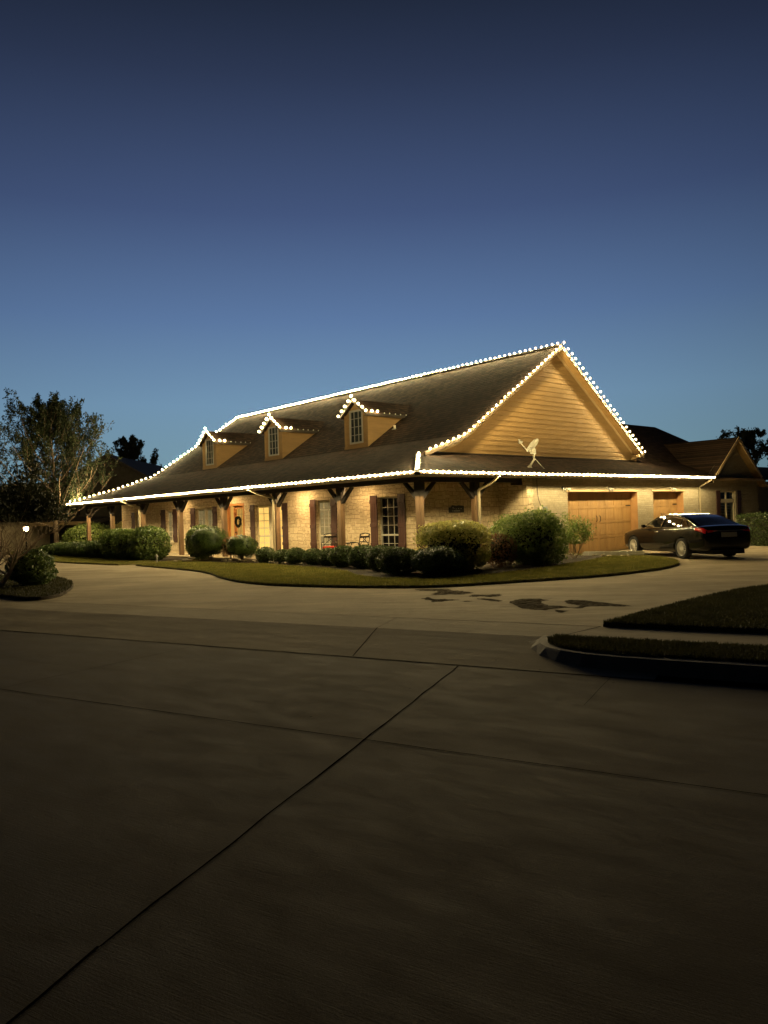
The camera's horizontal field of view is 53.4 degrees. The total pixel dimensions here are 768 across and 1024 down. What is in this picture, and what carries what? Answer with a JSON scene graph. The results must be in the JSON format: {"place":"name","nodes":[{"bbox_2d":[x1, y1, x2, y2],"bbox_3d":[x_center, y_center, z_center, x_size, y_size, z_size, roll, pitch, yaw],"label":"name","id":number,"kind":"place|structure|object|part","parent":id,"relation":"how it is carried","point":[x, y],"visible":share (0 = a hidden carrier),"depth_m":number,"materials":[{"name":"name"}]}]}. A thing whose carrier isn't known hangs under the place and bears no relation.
{"place":"outdoors","nodes":[
{"label":"outdoors","id":0,"kind":"place"},
{"bbox_2d":[0,451,16,482],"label":"tree","id":1,"kind":"object","parent":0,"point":[10,470],"visible":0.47,"depth_m":64.21,"materials":[{"name":"green plant"}]},
{"bbox_2d":[0,571,73,599],"bbox_3d":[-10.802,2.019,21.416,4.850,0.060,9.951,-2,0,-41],"label":"grass","id":2,"kind":"structure","parent":0,"point":[19,592],"depth_m":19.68,"materials":[{"name":"green plant"}]},
{"bbox_2d":[4,546,58,585],"bbox_3d":[-9.708,1.503,21.016,1.416,1.115,1.443,-2,0,-41],"label":"shrub","id":3,"kind":"object","parent":2,"relation":"on","point":[31,567],"visible":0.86,"depth_m":20.68,"materials":[{"name":"green plant"}]},
{"bbox_2d":[0,455,75,586],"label":"crepe myrtle","id":4,"kind":"object","parent":2,"relation":"on","point":[25,500],"visible":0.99,"depth_m":20.38,"materials":[{"name":"green plant"}]},
{"bbox_2d":[5,551,195,564],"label":"lawn","id":5,"kind":"structure","parent":0,"point":[11,552],"depth_m":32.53,"materials":[{"name":"plant"}]},
{"bbox_2d":[23,525,28,549],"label":"lamp post","id":6,"kind":"object","parent":5,"relation":"on","point":[26,528],"visible":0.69,"depth_m":47.44,"materials":[{"name":"black metal"}]},
{"bbox_2d":[56,555,186,562],"bbox_3d":[-14.375,2.283,38.395,2.740,0.044,15.600,-2,0,-41],"label":"mulch bed","id":7,"kind":"object","parent":5,"relation":"on","point":[167,559],"visible":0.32,"depth_m":33.91,"materials":[{"name":"brown soil"}]},
{"bbox_2d":[39,542,67,554],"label":"shrub","id":8,"kind":"object","parent":7,"relation":"on","point":[49,549],"visible":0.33,"depth_m":41.70,"materials":[{"name":"green plant"}]},
{"bbox_2d":[54,541,83,555],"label":"shrub","id":9,"kind":"object","parent":7,"relation":"on","point":[62,549],"visible":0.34,"depth_m":40.16,"materials":[{"name":"green plant"}]},
{"bbox_2d":[68,540,98,556],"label":"shrub","id":10,"kind":"object","parent":7,"relation":"on","point":[76,549],"visible":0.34,"depth_m":38.51,"materials":[{"name":"green plant"}]},
{"bbox_2d":[83,541,104,557],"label":"shrub","id":11,"kind":"object","parent":7,"relation":"on","point":[91,548],"visible":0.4,"depth_m":36.98,"materials":[{"name":"green plant"}]},
{"bbox_2d":[98,528,123,558],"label":"shrub","id":12,"kind":"object","parent":7,"relation":"on","point":[106,538],"visible":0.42,"depth_m":35.94,"materials":[{"name":"green plant"}]},
{"bbox_2d":[111,528,137,559],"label":"shrub","id":13,"kind":"object","parent":7,"relation":"on","point":[121,542],"visible":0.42,"depth_m":34.42,"materials":[{"name":"green plant"}]},
{"bbox_2d":[127,525,172,559],"bbox_3d":[-10.283,1.349,33.642,2.053,1.614,1.933,-2,0,-41],"label":"shrub","id":14,"kind":"object","parent":7,"relation":"on","point":[149,542],"visible":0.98,"depth_m":33.07,"materials":[{"name":"green plant"}]},
{"bbox_2d":[0,608,657,679],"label":"driveway apron","id":15,"kind":"object","parent":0,"point":[515,652],"visible":0.89,"depth_m":11.04,"materials":[{"name":"concrete"}]},
{"bbox_2d":[0,630,767,1023],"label":"street","id":16,"kind":"structure","parent":0,"point":[368,880],"depth_m":4.23,"materials":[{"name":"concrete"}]},
{"bbox_2d":[3,578,767,1023],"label":"pavement joint","id":17,"kind":"object","parent":16,"relation":"on","point":[295,792],"visible":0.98,"depth_m":5.54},
{"bbox_2d":[0,546,767,633],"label":"driveway","id":18,"kind":"structure","parent":0,"point":[175,588],"depth_m":16.42,"materials":[{"name":"concrete"}]},
{"bbox_2d":[0,484,79,551],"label":"neighbour garage","id":19,"kind":"structure","parent":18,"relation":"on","point":[42,541],"depth_m":55.66,"materials":[{"name":"brown brick"}]},
{"bbox_2d":[69,344,767,567],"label":"ranch house","id":20,"kind":"structure","parent":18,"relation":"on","point":[556,405],"depth_m":31.27,"materials":[{"name":"brick"}]},
{"bbox_2d":[68,493,181,504],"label":"string lights","id":21,"kind":"object","parent":20,"relation":"attached to","point":[120,499],"visible":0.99,"depth_m":38.91},
{"bbox_2d":[73,420,233,501],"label":"string lights","id":22,"kind":"object","parent":20,"relation":"attached to","point":[154,474],"visible":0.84,"depth_m":46.18},
{"bbox_2d":[167,511,172,540],"bbox_3d":[-10.733,0.713,39.202,0.350,1.620,0.890,-2,0,-41],"label":"window","id":23,"kind":"structure","parent":20,"relation":"in","point":[170,517],"depth_m":39.38,"materials":[{"name":"beige glass"}]},
{"bbox_2d":[197,508,212,526],"bbox_3d":[-8.314,0.621,36.417,0.365,1.620,1.770,-2,0,-41],"label":"window","id":24,"kind":"structure","parent":20,"relation":"in","point":[205,517],"depth_m":36.52,"materials":[{"name":"beige glass"}]},
{"bbox_2d":[227,503,244,554],"bbox_3d":[-6.562,0.768,34.137,0.210,2.290,1.600,-2,0,-41],"label":"front door","id":25,"kind":"structure","parent":20,"relation":"in","point":[237,509],"depth_m":34.28,"materials":[{"name":"brown wood"}]},
{"bbox_2d":[234,516,241,527],"bbox_3d":[-6.474,0.443,33.951,0.157,0.551,0.572,-2,0,-41],"label":"wreath","id":26,"kind":"object","parent":20,"relation":"attached to","point":[240,521],"visible":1,"depth_m":33.89,"materials":[{"name":"green plant"}]},
{"bbox_2d":[257,504,282,548],"bbox_3d":[-4.619,0.640,32.186,0.365,1.940,2.140,-2,0,-41],"label":"window","id":27,"kind":"structure","parent":20,"relation":"in","point":[264,512],"depth_m":32.77,"materials":[{"name":"yellow glass"}]},
{"bbox_2d":[184,472,410,493],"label":"string lights","id":28,"kind":"object","parent":20,"relation":"attached to","point":[302,483],"visible":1,"depth_m":26.61},
{"bbox_2d":[318,500,330,549],"bbox_3d":[-2.078,0.513,29.283,0.350,2.000,0.980,-2,0,-41],"label":"window","id":29,"kind":"structure","parent":20,"relation":"in","point":[324,512],"depth_m":29.50,"materials":[{"name":"beige glass"}]},
{"bbox_2d":[321,533,336,548],"bbox_3d":[-1.958,1.243,27.495,0.504,0.975,0.595,-2,0,6],"label":"patio chair","id":30,"kind":"object","parent":20,"relation":"on","point":[329,537],"visible":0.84,"depth_m":27.70,"materials":[{"name":"black metal"}]},
{"bbox_2d":[349,533,369,546],"bbox_3d":[-0.836,1.201,26.330,0.595,0.975,0.504,-2,0,42],"label":"patio chair","id":31,"kind":"object","parent":20,"relation":"on","point":[363,537],"visible":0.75,"depth_m":26.18,"materials":[{"name":"black metal"}]},
{"bbox_2d":[380,496,398,547],"bbox_3d":[0.360,0.425,26.488,0.350,1.950,1.080,-2,0,-41],"label":"window","id":32,"kind":"structure","parent":20,"relation":"in","point":[388,505],"depth_m":26.72,"materials":[{"name":"black glass"}]},
{"bbox_2d":[236,343,557,417],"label":"string lights","id":33,"kind":"object","parent":20,"relation":"on","point":[408,378],"visible":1,"depth_m":37.65},
{"bbox_2d":[449,505,463,512],"bbox_3d":[2.480,-0.106,26.166,0.740,0.254,0.034,-2,0,-41],"label":"address plaque","id":34,"kind":"object","parent":20,"relation":"attached to","point":[456,509],"visible":1,"depth_m":26.15,"materials":[{"name":"grey metal"}]},
{"bbox_2d":[430,342,564,449],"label":"string lights","id":35,"kind":"object","parent":20,"relation":"attached to","point":[497,405],"visible":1,"depth_m":27.82},
{"bbox_2d":[518,438,544,468],"bbox_3d":[5.204,-2.054,27.209,1.364,1.145,0.533,-2,0,-41],"label":"satellite dish","id":36,"kind":"object","parent":20,"relation":"attached to","point":[531,448],"visible":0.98,"depth_m":27.31,"materials":[{"name":"grey metal"}]},
{"bbox_2d":[424,471,714,478],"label":"string lights","id":37,"kind":"object","parent":20,"relation":"attached to","point":[562,474],"visible":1,"depth_m":26.94},
{"bbox_2d":[568,492,630,553],"bbox_3d":[8.440,0.388,30.099,4.830,2.355,0.080,-2,0,-41],"label":"garage door","id":38,"kind":"structure","parent":20,"relation":"in","point":[611,512],"depth_m":30.37,"materials":[{"name":"brown wood"}]},
{"bbox_2d":[568,348,644,451],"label":"string lights","id":39,"kind":"object","parent":20,"relation":"attached to","point":[603,396],"visible":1,"depth_m":32.27},
{"bbox_2d":[653,492,676,518],"bbox_3d":[12.160,0.288,33.347,2.610,2.355,0.080,-2,0,-41],"label":"garage door","id":40,"kind":"structure","parent":20,"relation":"in","point":[664,503],"depth_m":33.52,"materials":[{"name":"brown wood"}]},
{"bbox_2d":[720,491,734,521],"bbox_3d":[16.463,-0.205,36.958,1.640,1.610,0.260,-2,0,-41],"label":"window","id":41,"kind":"structure","parent":20,"relation":"in","point":[725,498],"depth_m":37.18,"materials":[{"name":"black glass"}]},
{"bbox_2d":[421,597,458,601],"bbox_3d":[0.955,1.712,14.922,0.614,0.001,0.918,-2,0,-41],"label":"wet patch","id":42,"kind":"object","parent":18,"relation":"on","point":[433,600],"visible":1,"depth_m":14.86,"materials":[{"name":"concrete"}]},
{"bbox_2d":[411,589,472,594],"bbox_3d":[1.284,1.711,16.451,0.898,0.001,1.689,-2,0,-18],"label":"wet patch","id":43,"kind":"object","parent":18,"relation":"on","point":[440,592],"visible":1,"depth_m":16.23,"materials":[{"name":"concrete"}]},
{"bbox_2d":[469,594,499,596],"bbox_3d":[2.039,1.681,15.362,0.678,0.001,0.567,-2,0,8],"label":"wet patch","id":44,"kind":"object","parent":18,"relation":"on","point":[486,595],"visible":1,"depth_m":15.36,"materials":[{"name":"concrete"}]},
{"bbox_2d":[477,598,502,601],"bbox_3d":[2.024,1.677,14.599,0.240,0.001,0.735,-2,0,-26],"label":"wet patch","id":45,"kind":"object","parent":18,"relation":"on","point":[487,599],"visible":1,"depth_m":14.66,"materials":[{"name":"liquid"}]},
{"bbox_2d":[509,598,628,609],"bbox_3d":[3.198,1.635,13.772,1.808,0.001,1.818,-2,0,-7],"label":"wet patch","id":46,"kind":"object","parent":18,"relation":"on","point":[533,606],"visible":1,"depth_m":13.51,"materials":[{"name":"liquid"}]},
{"bbox_2d":[624,513,750,558],"bbox_3d":[10.075,0.765,25.920,2.040,1.449,5.007,-2,0,-12],"label":"parked car","id":47,"kind":"object","parent":18,"relation":"on","point":[683,535],"visible":0.99,"depth_m":24.26,"materials":[{"name":"black paint"}]},
{"bbox_3d":[9.242,0.364,26.082,0.211,0.379,1.025,-2,0,-12],"label":"front side window","id":48,"kind":"part","parent":47,"relation":"part of","materials":[{"name":"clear glass"}]},
{"bbox_3d":[9.472,0.337,25.034,0.215,0.364,0.992,-2,0,-12],"label":"rear side window","id":49,"kind":"part","parent":47,"relation":"part of","materials":[{"name":"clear glass"}]},
{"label":"quarter window","id":50,"kind":"part","parent":47,"relation":"part of","materials":[{"name":"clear glass"}]},
{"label":"rear window","id":51,"kind":"part","parent":47,"relation":"part of","materials":[{"name":"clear glass"}]},
{"bbox_2d":[735,511,767,545],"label":"hedge","id":52,"kind":"object","parent":18,"relation":"on","point":[756,523],"visible":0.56,"depth_m":30.65,"materials":[{"name":"green plant"}]},
{"bbox_2d":[0,600,767,645],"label":"sidewalk","id":53,"kind":"structure","parent":0,"point":[520,629],"depth_m":11.78,"materials":[{"name":"concrete"}]},
{"bbox_2d":[530,636,767,683],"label":"curb","id":54,"kind":"structure","parent":53,"relation":"on","point":[712,669],"depth_m":8.23,"materials":[{"name":"concrete"}]},
{"bbox_2d":[0,0,767,483],"label":"sky","id":55,"kind":"structure","parent":0,"point":[213,213],"materials":[{"name":"blue"}]},
{"bbox_2d":[3,630,767,688],"bbox_3d":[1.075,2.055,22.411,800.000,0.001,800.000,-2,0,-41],"label":"ground","id":56,"kind":"structure","parent":0,"point":[709,682],"depth_m":8.57,"materials":[{"name":"grey concrete"}]},
{"bbox_2d":[136,553,679,587],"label":"lawn","id":57,"kind":"structure","parent":0,"point":[448,585],"depth_m":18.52,"materials":[{"name":"plant"}]},
{"bbox_2d":[184,523,210,559],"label":"shrub","id":58,"kind":"object","parent":57,"relation":"on","point":[191,551],"visible":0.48,"depth_m":32.10,"materials":[{"name":"green plant"}]},
{"bbox_2d":[196,555,604,578],"bbox_3d":[-0.322,1.777,27.805,10.200,0.045,15.950,-2,0,-41],"label":"mulch bed","id":59,"kind":"object","parent":57,"relation":"on","point":[487,568],"visible":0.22,"depth_m":22.04,"materials":[{"name":"brown soil"}]},
{"bbox_2d":[190,526,229,560],"bbox_3d":[-7.090,1.287,31.077,1.658,1.484,1.811,-2,0,-41],"label":"shrub","id":60,"kind":"object","parent":59,"relation":"on","point":[208,540],"visible":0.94,"depth_m":30.55,"materials":[{"name":"green plant"}]},
{"bbox_2d":[221,536,233,560],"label":"shrub","id":61,"kind":"object","parent":59,"relation":"on","point":[224,546],"visible":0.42,"depth_m":30.47,"materials":[{"name":"green plant"}]},
{"bbox_2d":[225,534,259,559],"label":"shrub","id":62,"kind":"object","parent":59,"relation":"on","point":[241,546],"visible":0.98,"depth_m":28.99,"materials":[{"name":"green plant"}]},
{"bbox_2d":[255,547,274,562],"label":"shrub","id":63,"kind":"object","parent":59,"relation":"on","point":[265,554],"visible":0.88,"depth_m":28.11,"materials":[{"name":"green plant"}]},
{"bbox_2d":[272,549,287,562],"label":"shrub","id":64,"kind":"object","parent":59,"relation":"on","point":[279,555],"visible":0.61,"depth_m":27.55,"materials":[{"name":"green plant"}]},
{"bbox_2d":[284,547,305,563],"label":"shrub","id":65,"kind":"object","parent":59,"relation":"on","point":[293,555],"visible":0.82,"depth_m":26.71,"materials":[{"name":"green plant"}]},
{"bbox_2d":[302,548,320,564],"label":"shrub","id":66,"kind":"object","parent":59,"relation":"on","point":[310,556],"visible":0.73,"depth_m":25.93,"materials":[{"name":"green plant"}]},
{"bbox_2d":[317,547,333,565],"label":"shrub","id":67,"kind":"object","parent":59,"relation":"on","point":[322,557],"visible":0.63,"depth_m":25.23,"materials":[{"name":"green plant"}]},
{"bbox_2d":[328,545,352,567],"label":"shrub","id":68,"kind":"object","parent":59,"relation":"on","point":[337,555],"visible":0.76,"depth_m":24.24,"materials":[{"name":"green plant"}]},
{"bbox_2d":[347,544,372,568],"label":"shrub","id":69,"kind":"object","parent":59,"relation":"on","point":[356,555],"visible":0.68,"depth_m":23.23,"materials":[{"name":"green plant"}]},
{"bbox_2d":[365,544,393,571],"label":"shrub","id":70,"kind":"object","parent":59,"relation":"on","point":[375,551],"visible":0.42,"depth_m":21.95,"materials":[{"name":"green plant"}]},
{"bbox_2d":[374,546,418,574],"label":"shrub","id":71,"kind":"object","parent":59,"relation":"on","point":[396,561],"visible":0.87,"depth_m":20.50,"materials":[{"name":"green plant"}]},
{"bbox_2d":[409,545,468,574],"bbox_3d":[1.399,1.285,20.181,1.592,0.842,1.532,-2,0,-41],"label":"shrub","id":72,"kind":"object","parent":59,"relation":"on","point":[437,560],"visible":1,"depth_m":19.73,"materials":[{"name":"green plant"}]},
{"bbox_2d":[413,518,494,570],"bbox_3d":[1.961,0.931,21.549,2.300,1.535,2.010,-2,0,0],"label":"shrub","id":73,"kind":"object","parent":59,"relation":"on","point":[464,537],"visible":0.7,"depth_m":21.04,"materials":[{"name":"green plant"}]},
{"bbox_2d":[480,531,517,566],"bbox_3d":[3.362,1.113,22.390,1.183,1.079,1.198,-2,0,-10],"label":"shrub","id":74,"kind":"object","parent":59,"relation":"on","point":[501,553],"visible":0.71,"depth_m":22.08,"materials":[{"name":"green plant"}]},
{"bbox_2d":[485,505,577,565],"bbox_3d":[4.279,0.706,23.077,2.690,1.856,2.447,-2,0,-9],"label":"shrub","id":75,"kind":"object","parent":59,"relation":"on","point":[533,533],"visible":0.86,"depth_m":22.39,"materials":[{"name":"green plant"}]},
{"bbox_2d":[555,512,596,557],"bbox_3d":[6.191,0.791,25.274,1.237,1.633,1.793,0,-2,-82],"label":"crepe myrtle","id":76,"kind":"object","parent":59,"relation":"on","point":[575,531],"visible":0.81,"depth_m":25.13,"materials":[{"name":"green plant"}]},
{"bbox_2d":[583,551,649,555],"bbox_3d":[7.951,1.411,26.163,2.181,0.125,0.500,-2,0,21],"label":"curb","id":77,"kind":"object","parent":57,"relation":"on","point":[596,553],"visible":0.99,"depth_m":26.14,"materials":[{"name":"concrete"}]},
{"bbox_2d":[546,633,767,663],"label":"lawn","id":78,"kind":"structure","parent":0,"point":[618,653],"depth_m":8.48,"materials":[{"name":"plant"}]},
{"bbox_2d":[603,583,767,633],"bbox_3d":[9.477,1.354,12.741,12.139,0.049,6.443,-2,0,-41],"label":"grass","id":79,"kind":"structure","parent":0,"point":[730,611],"depth_m":11.43,"materials":[{"name":"green plant"}]},
{"bbox_2d":[717,425,767,465],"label":"tree","id":80,"kind":"object","parent":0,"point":[748,440],"visible":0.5,"depth_m":61.29,"materials":[{"name":"green plant"}]},
{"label":"lawn","id":81,"kind":"structure","parent":0,"visible":0},
{"bbox_2d":[0,387,122,544],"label":"tree","id":82,"kind":"object","parent":81,"relation":"on","point":[53,417],"visible":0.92,"depth_m":46.07,"materials":[{"name":"green plant"}]},
{"bbox_2d":[58,521,109,541],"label":"shrub","id":83,"kind":"object","parent":81,"relation":"on","point":[77,533],"visible":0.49,"depth_m":45.62,"materials":[{"name":"green plant"}]},
{"bbox_2d":[24,454,164,543],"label":"neighbour house","id":84,"kind":"structure","parent":81,"relation":"on","point":[128,472],"depth_m":59.97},
{"bbox_2d":[110,521,121,528],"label":"shrub","id":85,"kind":"object","parent":81,"relation":"on","point":[118,525],"visible":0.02,"depth_m":47.61,"materials":[{"name":"green plant"}]},
{"bbox_2d":[105,434,162,466],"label":"tree","id":86,"kind":"object","parent":81,"relation":"on","point":[132,448],"visible":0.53,"depth_m":78.07,"materials":[{"name":"green plant"}]}
]}

